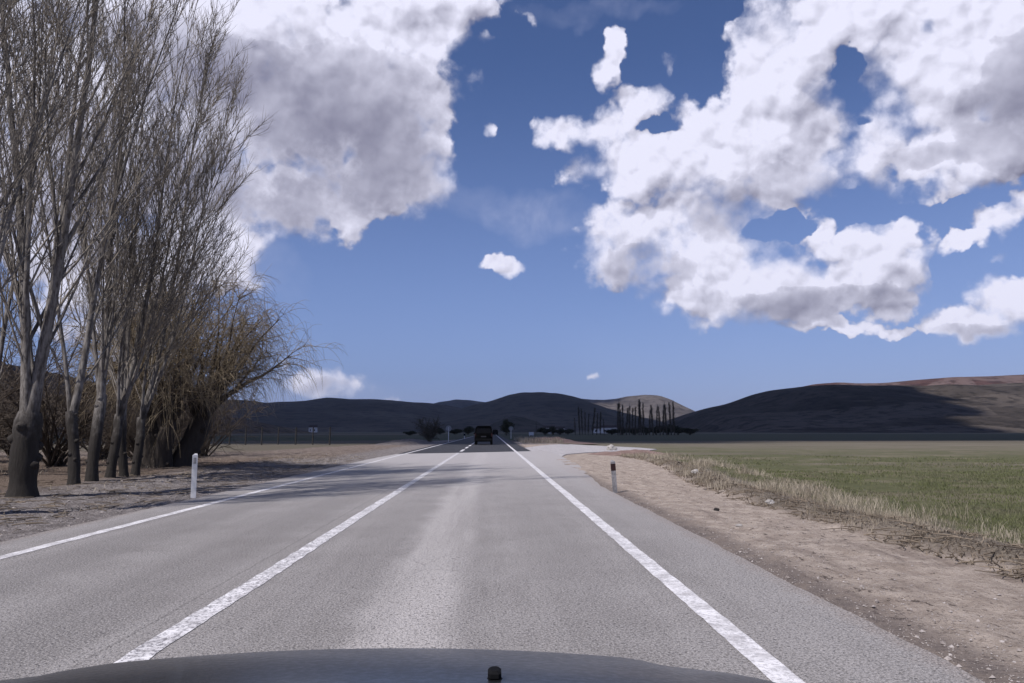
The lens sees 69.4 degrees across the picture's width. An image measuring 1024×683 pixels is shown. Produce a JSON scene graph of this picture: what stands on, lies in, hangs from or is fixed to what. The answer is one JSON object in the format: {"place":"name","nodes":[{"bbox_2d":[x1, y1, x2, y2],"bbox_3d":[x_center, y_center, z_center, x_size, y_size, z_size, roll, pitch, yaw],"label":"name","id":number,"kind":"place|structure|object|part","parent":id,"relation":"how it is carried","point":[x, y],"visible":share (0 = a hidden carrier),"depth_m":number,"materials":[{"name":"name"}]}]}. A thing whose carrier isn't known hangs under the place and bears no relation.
{"place":"outdoors","nodes":[
{"label":"outdoors","id":0,"kind":"place"},
{"bbox_2d":[0,364,306,434],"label":"hill","id":1,"kind":"structure","parent":0,"point":[265,426],"depth_m":483.72,"materials":[{"name":"soil"}]},
{"bbox_2d":[0,452,387,540],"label":"gravel","id":2,"kind":"structure","parent":0,"point":[144,498],"depth_m":14.02,"materials":[{"name":"grey gravel"}]},
{"bbox_2d":[216,398,460,431],"bbox_3d":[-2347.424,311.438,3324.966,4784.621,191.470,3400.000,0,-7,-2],"label":"hill","id":3,"kind":"structure","parent":0,"point":[350,415],"depth_m":2447.14,"materials":[{"name":"brown soil"}]},
{"bbox_2d":[433,399,483,407],"bbox_3d":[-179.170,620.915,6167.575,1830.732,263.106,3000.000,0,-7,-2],"label":"hill","id":4,"kind":"structure","parent":0,"point":[460,403],"depth_m":5750.72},
{"bbox_2d":[399,435,529,453],"bbox_3d":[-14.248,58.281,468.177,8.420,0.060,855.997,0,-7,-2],"label":"road","id":5,"kind":"structure","parent":0,"point":[497,445],"depth_m":60.57,"materials":[{"name":"grey asphalt"}]},
{"bbox_2d":[0,436,472,558],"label":"edge marking","id":6,"kind":"object","parent":5,"relation":"on","point":[76,537],"visible":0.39,"depth_m":10.86,"materials":[{"name":"paint"}]},
{"bbox_2d":[473,426,493,444],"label":"car","id":7,"kind":"object","parent":5,"relation":"on","point":[483,433],"visible":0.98,"depth_m":73.45,"materials":[{"name":"black paint"}]},
{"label":"rear window","id":8,"kind":"part","parent":7,"relation":"part of","materials":[{"name":"black glass"}]},
{"bbox_2d":[499,437,804,682],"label":"edge marking","id":9,"kind":"object","parent":5,"relation":"on","point":[767,664],"visible":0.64,"depth_m":5.43,"materials":[{"name":"paint"}]},
{"bbox_2d":[0,451,984,682],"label":"road","id":10,"kind":"structure","parent":0,"point":[514,551],"depth_m":6.38,"materials":[{"name":"grey asphalt"}]},
{"bbox_2d":[114,453,458,662],"bbox_3d":[-2.596,3.742,20.032,0.198,0.001,50.800,0,-7,-2],"label":"marking","id":11,"kind":"object","parent":10,"relation":"on","point":[149,649],"visible":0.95,"depth_m":5.93,"materials":[{"name":"paint"}]},
{"bbox_2d":[0,648,774,682],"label":"car","id":12,"kind":"object","parent":10,"relation":"on","point":[403,665],"visible":1,"depth_m":1.22,"materials":[{"name":"paint"}]},
{"bbox_2d":[0,432,1023,682],"bbox_3d":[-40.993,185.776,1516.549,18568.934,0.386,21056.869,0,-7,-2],"label":"ground","id":13,"kind":"structure","parent":0,"point":[676,494],"depth_m":13.97,"materials":[{"name":"soil"}]},
{"bbox_2d":[0,366,73,456],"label":"bare shrub","id":14,"kind":"object","parent":13,"relation":"on","point":[10,423],"visible":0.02,"depth_m":35.39,"materials":[{"name":"brown plant"}]},
{"bbox_2d":[0,372,84,453],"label":"bare shrub","id":15,"kind":"object","parent":13,"relation":"on","point":[3,432],"visible":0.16,"depth_m":29.94,"materials":[{"name":"brown plant"}]},
{"bbox_2d":[0,312,92,465],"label":"bare shrub","id":16,"kind":"object","parent":13,"relation":"on","point":[10,393],"visible":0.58,"depth_m":21.70,"materials":[{"name":"brown plant"}]},
{"bbox_2d":[0,30,126,378],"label":"poplar tree","id":17,"kind":"object","parent":13,"relation":"on","point":[5,320],"visible":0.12,"depth_m":21.28,"materials":[{"name":"brown plant"}]},
{"bbox_2d":[0,0,133,291],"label":"poplar tree","id":18,"kind":"object","parent":13,"relation":"on","point":[5,221],"visible":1,"depth_m":12.39,"materials":[{"name":"brown plant"}]},
{"bbox_2d":[0,310,134,466],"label":"bare shrub","id":19,"kind":"object","parent":13,"relation":"on","point":[56,456],"visible":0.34,"depth_m":25.84,"materials":[{"name":"brown plant"}]},
{"bbox_2d":[0,0,195,497],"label":"poplar tree","id":20,"kind":"object","parent":13,"relation":"on","point":[24,438],"visible":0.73,"depth_m":14.42,"materials":[{"name":"brown plant"}]},
{"bbox_2d":[0,0,199,484],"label":"poplar tree","id":21,"kind":"object","parent":13,"relation":"on","point":[72,430],"visible":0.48,"depth_m":17.63,"materials":[{"name":"brown plant"}]},
{"bbox_2d":[41,348,167,458],"bbox_3d":[-17.942,2.638,32.624,6.694,5.234,7.419,4,-8,-29],"label":"bare shrub","id":22,"kind":"object","parent":13,"relation":"on","point":[103,455],"visible":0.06,"depth_m":32.12,"materials":[{"name":"brown plant"}]},
{"bbox_2d":[21,0,210,481],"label":"poplar tree","id":23,"kind":"object","parent":13,"relation":"on","point":[95,439],"visible":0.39,"depth_m":18.68,"materials":[{"name":"brown plant"}]},
{"bbox_2d":[82,408,189,458],"bbox_3d":[-15.828,3.459,31.200,4.935,3.222,4.495,2,-7,-14],"label":"bare shrub","id":24,"kind":"object","parent":13,"relation":"on","point":[109,442],"visible":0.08,"depth_m":30.53,"materials":[{"name":"brown plant"}]},
{"bbox_2d":[74,25,200,477],"bbox_3d":[-10.719,-3.134,21.129,3.418,14.157,5.539,4,-11,-31],"label":"poplar tree","id":25,"kind":"object","parent":13,"relation":"on","point":[123,464],"visible":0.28,"depth_m":19.88,"materials":[{"name":"brown plant"}]},
{"bbox_2d":[104,399,190,457],"bbox_3d":[-12.777,3.000,26.067,4.047,2.855,3.652,-5,-9,35],"label":"bare shrub","id":26,"kind":"object","parent":13,"relation":"on","point":[130,439],"visible":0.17,"depth_m":25.70,"materials":[{"name":"brown plant"}]},
{"bbox_2d":[74,0,246,477],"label":"poplar tree","id":27,"kind":"object","parent":13,"relation":"on","point":[133,374],"visible":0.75,"depth_m":19.74,"materials":[{"name":"brown plant"}]},
{"bbox_2d":[114,393,223,453],"bbox_3d":[-16.788,3.436,35.260,5.477,4.283,6.070,0,-7,2],"label":"bare shrub","id":28,"kind":"object","parent":13,"relation":"on","point":[186,425],"visible":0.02,"depth_m":35.36,"materials":[{"name":"brown plant"}]},
{"bbox_2d":[11,226,342,467],"bbox_3d":[-11.299,0.590,24.898,9.962,8.362,9.525,0,-7,-2],"label":"willow tree","id":29,"kind":"object","parent":13,"relation":"on","point":[209,394],"visible":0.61,"depth_m":24.59,"materials":[{"name":"brown plant"}]},
{"bbox_2d":[0,451,358,527],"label":"dead weeds","id":30,"kind":"object","parent":13,"relation":"on","point":[163,477],"visible":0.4,"depth_m":21.41,"materials":[{"name":"beige plant"}]},
{"bbox_2d":[0,454,364,534],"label":"fallen twigs","id":31,"kind":"object","parent":13,"relation":"on","point":[102,507],"visible":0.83,"depth_m":15.50,"materials":[{"name":"brown wood"}]},
{"bbox_2d":[100,0,277,475],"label":"poplar tree","id":32,"kind":"object","parent":13,"relation":"on","point":[154,381],"visible":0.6,"depth_m":21.48,"materials":[{"name":"brown plant"}]},
{"bbox_2d":[190,454,197,497],"bbox_3d":[-6.386,2.748,14.882,0.100,0.977,0.087,1,-6,-9],"label":"marker post","id":33,"kind":"object","parent":13,"relation":"on","point":[194,474],"visible":0.91,"depth_m":14.85,"materials":[{"name":"white plastic"}]},
{"bbox_2d":[172,429,216,459],"bbox_3d":[-12.686,3.868,28.660,2.741,1.790,2.497,-2,-7,17],"label":"bare shrub","id":34,"kind":"object","parent":13,"relation":"on","point":[202,448],"visible":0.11,"depth_m":28.97,"materials":[{"name":"brown plant"}]},
{"bbox_2d":[168,377,276,455],"bbox_3d":[-15.688,3.251,37.425,7.419,5.234,6.694,3,-8,-26],"label":"bare shrub","id":35,"kind":"object","parent":13,"relation":"on","point":[213,432],"visible":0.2,"depth_m":37.36,"materials":[{"name":"brown plant"}]},
{"bbox_2d":[213,427,330,444],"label":"wire fence","id":36,"kind":"object","parent":13,"relation":"on","point":[278,432],"visible":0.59,"depth_m":67.89,"materials":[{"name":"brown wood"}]},
{"bbox_2d":[308,425,317,431],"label":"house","id":37,"kind":"structure","parent":13,"relation":"on","point":[310,427],"depth_m":884.69,"materials":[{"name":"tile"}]},
{"bbox_2d":[376,439,433,444],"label":"bank","id":38,"kind":"structure","parent":13,"relation":"on","point":[407,442],"depth_m":76.49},
{"bbox_2d":[404,431,417,434],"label":"leafy tree","id":39,"kind":"object","parent":13,"relation":"on","point":[410,432],"visible":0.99,"depth_m":256.50,"materials":[{"name":"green plant"}]},
{"bbox_2d":[411,418,442,441],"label":"bare shrub","id":40,"kind":"object","parent":13,"relation":"on","point":[432,431],"visible":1,"depth_m":90.99,"materials":[{"name":"brown plant"}]},
{"bbox_2d":[436,428,444,434],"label":"leafy tree","id":41,"kind":"object","parent":13,"relation":"on","point":[441,431],"visible":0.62,"depth_m":326.37,"materials":[{"name":"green plant"}]},
{"bbox_2d":[445,425,451,441],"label":"road sign","id":42,"kind":"object","parent":13,"relation":"on","point":[448,428],"visible":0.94,"depth_m":97.11,"materials":[{"name":"metal"}]},
{"bbox_2d":[447,429,463,433],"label":"leafy tree","id":43,"kind":"object","parent":13,"relation":"on","point":[455,431],"visible":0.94,"depth_m":335.73,"materials":[{"name":"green plant"}]},
{"bbox_2d":[463,426,474,434],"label":"leafy tree","id":44,"kind":"object","parent":13,"relation":"on","point":[469,429],"visible":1,"depth_m":296.76,"materials":[{"name":"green plant"}]},
{"bbox_2d":[499,417,514,434],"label":"leafy tree","id":45,"kind":"object","parent":13,"relation":"on","point":[506,425],"visible":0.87,"depth_m":252.36,"materials":[{"name":"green plant"}]},
{"bbox_2d":[513,436,563,443],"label":"dry grass","id":46,"kind":"structure","parent":13,"relation":"on","point":[527,439],"depth_m":85.94,"materials":[{"name":"beige plant"}]},
{"bbox_2d":[534,427,553,434],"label":"leafy tree","id":47,"kind":"object","parent":13,"relation":"on","point":[544,430],"visible":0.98,"depth_m":327.80,"materials":[{"name":"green plant"}]},
{"bbox_2d":[547,425,556,434],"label":"leafy tree","id":48,"kind":"object","parent":13,"relation":"on","point":[554,428],"visible":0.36,"depth_m":337.48,"materials":[{"name":"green plant"}]},
{"bbox_2d":[553,428,565,434],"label":"leafy tree","id":49,"kind":"object","parent":13,"relation":"on","point":[559,431],"visible":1,"depth_m":331.45,"materials":[{"name":"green plant"}]},
{"bbox_2d":[530,437,595,443],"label":"bank","id":50,"kind":"structure","parent":13,"relation":"on","point":[570,441],"depth_m":89.47,"materials":[{"name":"soil"}]},
{"bbox_2d":[564,429,573,434],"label":"leafy tree","id":51,"kind":"object","parent":13,"relation":"on","point":[568,431],"visible":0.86,"depth_m":342.36,"materials":[{"name":"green plant"}]},
{"bbox_2d":[577,407,580,434],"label":"poplar tree","id":52,"kind":"object","parent":13,"relation":"on","point":[579,425],"visible":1,"depth_m":304.23,"materials":[{"name":"plant"}]},
{"bbox_2d":[580,409,583,434],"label":"poplar tree","id":53,"kind":"object","parent":13,"relation":"on","point":[581,419],"visible":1,"depth_m":325.21,"materials":[{"name":"black plant"}]},
{"bbox_2d":[584,412,586,434],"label":"poplar tree","id":54,"kind":"object","parent":13,"relation":"on","point":[585,423],"visible":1,"depth_m":327.83,"materials":[{"name":"plant"}]},
{"bbox_2d":[591,407,595,434],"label":"poplar tree","id":55,"kind":"object","parent":13,"relation":"on","point":[594,417],"visible":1,"depth_m":311.66,"materials":[{"name":"plant"}]},
{"bbox_2d":[595,413,598,434],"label":"poplar tree","id":56,"kind":"object","parent":13,"relation":"on","point":[597,423],"visible":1,"depth_m":324.79,"materials":[{"name":"plant"}]},
{"bbox_2d":[599,412,601,434],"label":"poplar tree","id":57,"kind":"object","parent":13,"relation":"on","point":[600,428],"visible":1,"depth_m":325.77,"materials":[{"name":"green plant"}]},
{"bbox_2d":[601,425,613,432],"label":"house","id":58,"kind":"structure","parent":13,"relation":"on","point":[607,427],"depth_m":634.94,"materials":[{"name":"tile"}]},
{"bbox_2d":[605,429,615,434],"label":"leafy tree","id":59,"kind":"object","parent":13,"relation":"on","point":[610,431],"visible":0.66,"depth_m":327.69,"materials":[{"name":"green plant"}]},
{"bbox_2d":[607,444,616,449],"bbox_3d":[7.014,7.583,52.068,0.776,0.687,0.590,0,-7,-2],"label":"rock","id":60,"kind":"object","parent":13,"relation":"on","point":[610,447],"visible":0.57,"depth_m":51.86,"materials":[{"name":"white stone"}]},
{"bbox_2d":[610,460,617,492],"bbox_3d":[2.215,2.989,16.122,0.106,0.800,0.085,-3,-5,-10],"label":"marker post","id":61,"kind":"object","parent":13,"relation":"on","point":[613,475],"visible":0.82,"depth_m":16.09,"materials":[{"name":"plastic"}]},
{"bbox_2d":[617,403,618,430],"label":"poplar tree","id":62,"kind":"object","parent":13,"relation":"on","point":[617,418],"visible":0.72,"depth_m":293.93,"materials":[{"name":"green plant"}]},
{"bbox_2d":[616,403,622,434],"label":"poplar tree","id":63,"kind":"object","parent":13,"relation":"on","point":[620,420],"visible":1,"depth_m":287.27,"materials":[{"name":"green plant"}]},
{"bbox_2d":[612,428,628,434],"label":"leafy tree","id":64,"kind":"object","parent":13,"relation":"on","point":[617,431],"visible":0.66,"depth_m":323.35,"materials":[{"name":"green plant"}]},
{"bbox_2d":[621,405,623,434],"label":"poplar tree","id":65,"kind":"object","parent":13,"relation":"on","point":[622,415],"visible":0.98,"depth_m":297.21,"materials":[{"name":"green plant"}]},
{"bbox_2d":[625,408,629,434],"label":"poplar tree","id":66,"kind":"object","parent":13,"relation":"on","point":[627,414],"visible":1,"depth_m":287.94,"materials":[{"name":"plant"}]},
{"bbox_2d":[591,449,665,455],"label":"bank","id":67,"kind":"structure","parent":13,"relation":"on","point":[607,453],"depth_m":42.97,"materials":[{"name":"soil"}]},
{"bbox_2d":[628,405,630,434],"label":"poplar tree","id":68,"kind":"object","parent":13,"relation":"on","point":[629,425],"visible":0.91,"depth_m":302.23,"materials":[{"name":"black plant"}]},
{"bbox_2d":[625,428,638,434],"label":"leafy tree","id":69,"kind":"object","parent":13,"relation":"on","point":[637,431],"visible":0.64,"depth_m":318.50,"materials":[{"name":"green plant"}]},
{"bbox_2d":[630,408,634,434],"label":"poplar tree","id":70,"kind":"object","parent":13,"relation":"on","point":[632,422],"visible":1,"depth_m":293.02,"materials":[{"name":"black plant"}]},
{"bbox_2d":[634,407,637,434],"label":"poplar tree","id":71,"kind":"object","parent":13,"relation":"on","point":[635,427],"visible":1,"depth_m":290.38,"materials":[{"name":"black plant"}]},
{"bbox_2d":[637,402,640,434],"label":"poplar tree","id":72,"kind":"object","parent":13,"relation":"on","point":[638,425],"visible":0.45,"depth_m":306.07,"materials":[{"name":"green plant"}]},
{"bbox_2d":[638,399,642,434],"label":"poplar tree","id":73,"kind":"object","parent":13,"relation":"on","point":[640,418],"visible":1,"depth_m":298.11,"materials":[{"name":"plant"}]},
{"bbox_2d":[641,402,644,434],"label":"poplar tree","id":74,"kind":"object","parent":13,"relation":"on","point":[643,416],"visible":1,"depth_m":292.68,"materials":[{"name":"plant"}]},
{"bbox_2d":[640,426,651,434],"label":"leafy tree","id":75,"kind":"object","parent":13,"relation":"on","point":[646,430],"visible":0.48,"depth_m":323.73,"materials":[{"name":"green plant"}]},
{"bbox_2d":[648,410,650,434],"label":"poplar tree","id":76,"kind":"object","parent":13,"relation":"on","point":[649,426],"visible":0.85,"depth_m":300.27,"materials":[{"name":"plant"}]},
{"bbox_2d":[650,404,654,434],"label":"poplar tree","id":77,"kind":"object","parent":13,"relation":"on","point":[652,418],"visible":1,"depth_m":288.59,"materials":[{"name":"plant"}]},
{"bbox_2d":[655,409,657,434],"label":"poplar tree","id":78,"kind":"object","parent":13,"relation":"on","point":[656,428],"visible":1,"depth_m":297.53,"materials":[{"name":"black plant"}]},
{"bbox_2d":[650,426,662,434],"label":"leafy tree","id":79,"kind":"object","parent":13,"relation":"on","point":[654,430],"visible":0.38,"depth_m":320.21,"materials":[{"name":"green plant"}]},
{"bbox_2d":[657,404,661,434],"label":"poplar tree","id":80,"kind":"object","parent":13,"relation":"on","point":[659,426],"visible":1,"depth_m":295.20,"materials":[{"name":"green plant"}]},
{"bbox_2d":[661,402,665,434],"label":"poplar tree","id":81,"kind":"object","parent":13,"relation":"on","point":[663,418],"visible":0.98,"depth_m":309.97,"materials":[{"name":"green plant"}]},
{"bbox_2d":[663,405,667,434],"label":"poplar tree","id":82,"kind":"object","parent":13,"relation":"on","point":[665,412],"visible":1,"depth_m":307.25,"materials":[{"name":"plant"}]},
{"bbox_2d":[657,424,677,434],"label":"leafy tree","id":83,"kind":"object","parent":13,"relation":"on","point":[668,431],"visible":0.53,"depth_m":318.48,"materials":[{"name":"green plant"}]},
{"bbox_2d":[668,401,672,434],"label":"poplar tree","id":84,"kind":"object","parent":13,"relation":"on","point":[669,409],"visible":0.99,"depth_m":293.99,"materials":[{"name":"green plant"}]},
{"bbox_2d":[672,401,675,434],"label":"poplar tree","id":85,"kind":"object","parent":13,"relation":"on","point":[673,418],"visible":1,"depth_m":295.57,"materials":[{"name":"plant"}]},
{"bbox_2d":[670,426,683,434],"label":"leafy tree","id":86,"kind":"object","parent":13,"relation":"on","point":[678,429],"visible":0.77,"depth_m":317.07,"materials":[{"name":"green plant"}]},
{"bbox_2d":[683,428,700,434],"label":"leafy tree","id":87,"kind":"object","parent":13,"relation":"on","point":[689,431],"visible":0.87,"depth_m":321.24,"materials":[{"name":"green plant"}]},
{"bbox_2d":[765,499,774,503],"bbox_3d":[4.555,2.841,13.069,0.176,0.111,0.138,0,-7,-2],"label":"rock","id":88,"kind":"object","parent":13,"relation":"on","point":[768,501],"visible":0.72,"depth_m":13.02,"materials":[{"name":"white stone"}]},
{"bbox_2d":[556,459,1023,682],"bbox_3d":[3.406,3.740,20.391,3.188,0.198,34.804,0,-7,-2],"label":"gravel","id":89,"kind":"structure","parent":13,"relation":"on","point":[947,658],"depth_m":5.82,"materials":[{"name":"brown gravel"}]},
{"bbox_2d":[615,454,1023,579],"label":"dead weeds","id":90,"kind":"object","parent":13,"relation":"on","point":[807,513],"visible":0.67,"depth_m":10.46,"materials":[{"name":"brown plant"}]},
{"bbox_2d":[657,454,1023,545],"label":"crop","id":91,"kind":"object","parent":13,"relation":"on","point":[925,494],"visible":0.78,"depth_m":19.57,"materials":[{"name":"green plant"}]},
{"bbox_2d":[684,476,1023,578],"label":"fallen twigs","id":92,"kind":"object","parent":13,"relation":"on","point":[946,536],"visible":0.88,"depth_m":8.86,"materials":[{"name":"brown plant"}]},
{"bbox_2d":[0,0,1023,410],"label":"sky","id":93,"kind":"structure","parent":0,"point":[697,205],"materials":[{"name":"blue"}]},
{"bbox_2d":[489,416,543,431],"bbox_3d":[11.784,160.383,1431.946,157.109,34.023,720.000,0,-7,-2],"label":"hill","id":94,"kind":"structure","parent":0,"point":[523,424],"depth_m":1286.34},
{"bbox_2d":[407,392,661,431],"bbox_3d":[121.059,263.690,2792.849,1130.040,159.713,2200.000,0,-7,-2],"label":"hill","id":95,"kind":"structure","parent":0,"point":[549,409],"depth_m":2281.78,"materials":[{"name":"soil"}]},
{"bbox_2d":[526,444,656,456],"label":"side road","id":96,"kind":"structure","parent":0,"point":[562,450],"depth_m":53.80,"materials":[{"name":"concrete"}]},
{"bbox_2d":[584,395,694,421],"bbox_3d":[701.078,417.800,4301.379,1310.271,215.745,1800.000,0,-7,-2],"label":"hill","id":97,"kind":"structure","parent":0,"point":[653,401],"depth_m":4032.04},
{"bbox_2d":[621,451,1023,555],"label":"dry grass","id":98,"kind":"structure","parent":0,"point":[808,491],"depth_m":14.79,"materials":[{"name":"beige plant"}]},
{"bbox_2d":[653,383,1023,432],"bbox_3d":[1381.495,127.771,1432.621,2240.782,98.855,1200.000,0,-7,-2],"label":"hill","id":99,"kind":"structure","parent":0,"point":[989,408],"depth_m":1157.21,"materials":[{"name":"brown soil"}]},
{"bbox_2d":[808,375,1023,385],"bbox_3d":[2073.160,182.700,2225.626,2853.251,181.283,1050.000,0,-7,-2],"label":"hill","id":100,"kind":"structure","parent":0,"point":[983,380],"depth_m":2056.02,"materials":[{"name":"red soil"}]}
]}

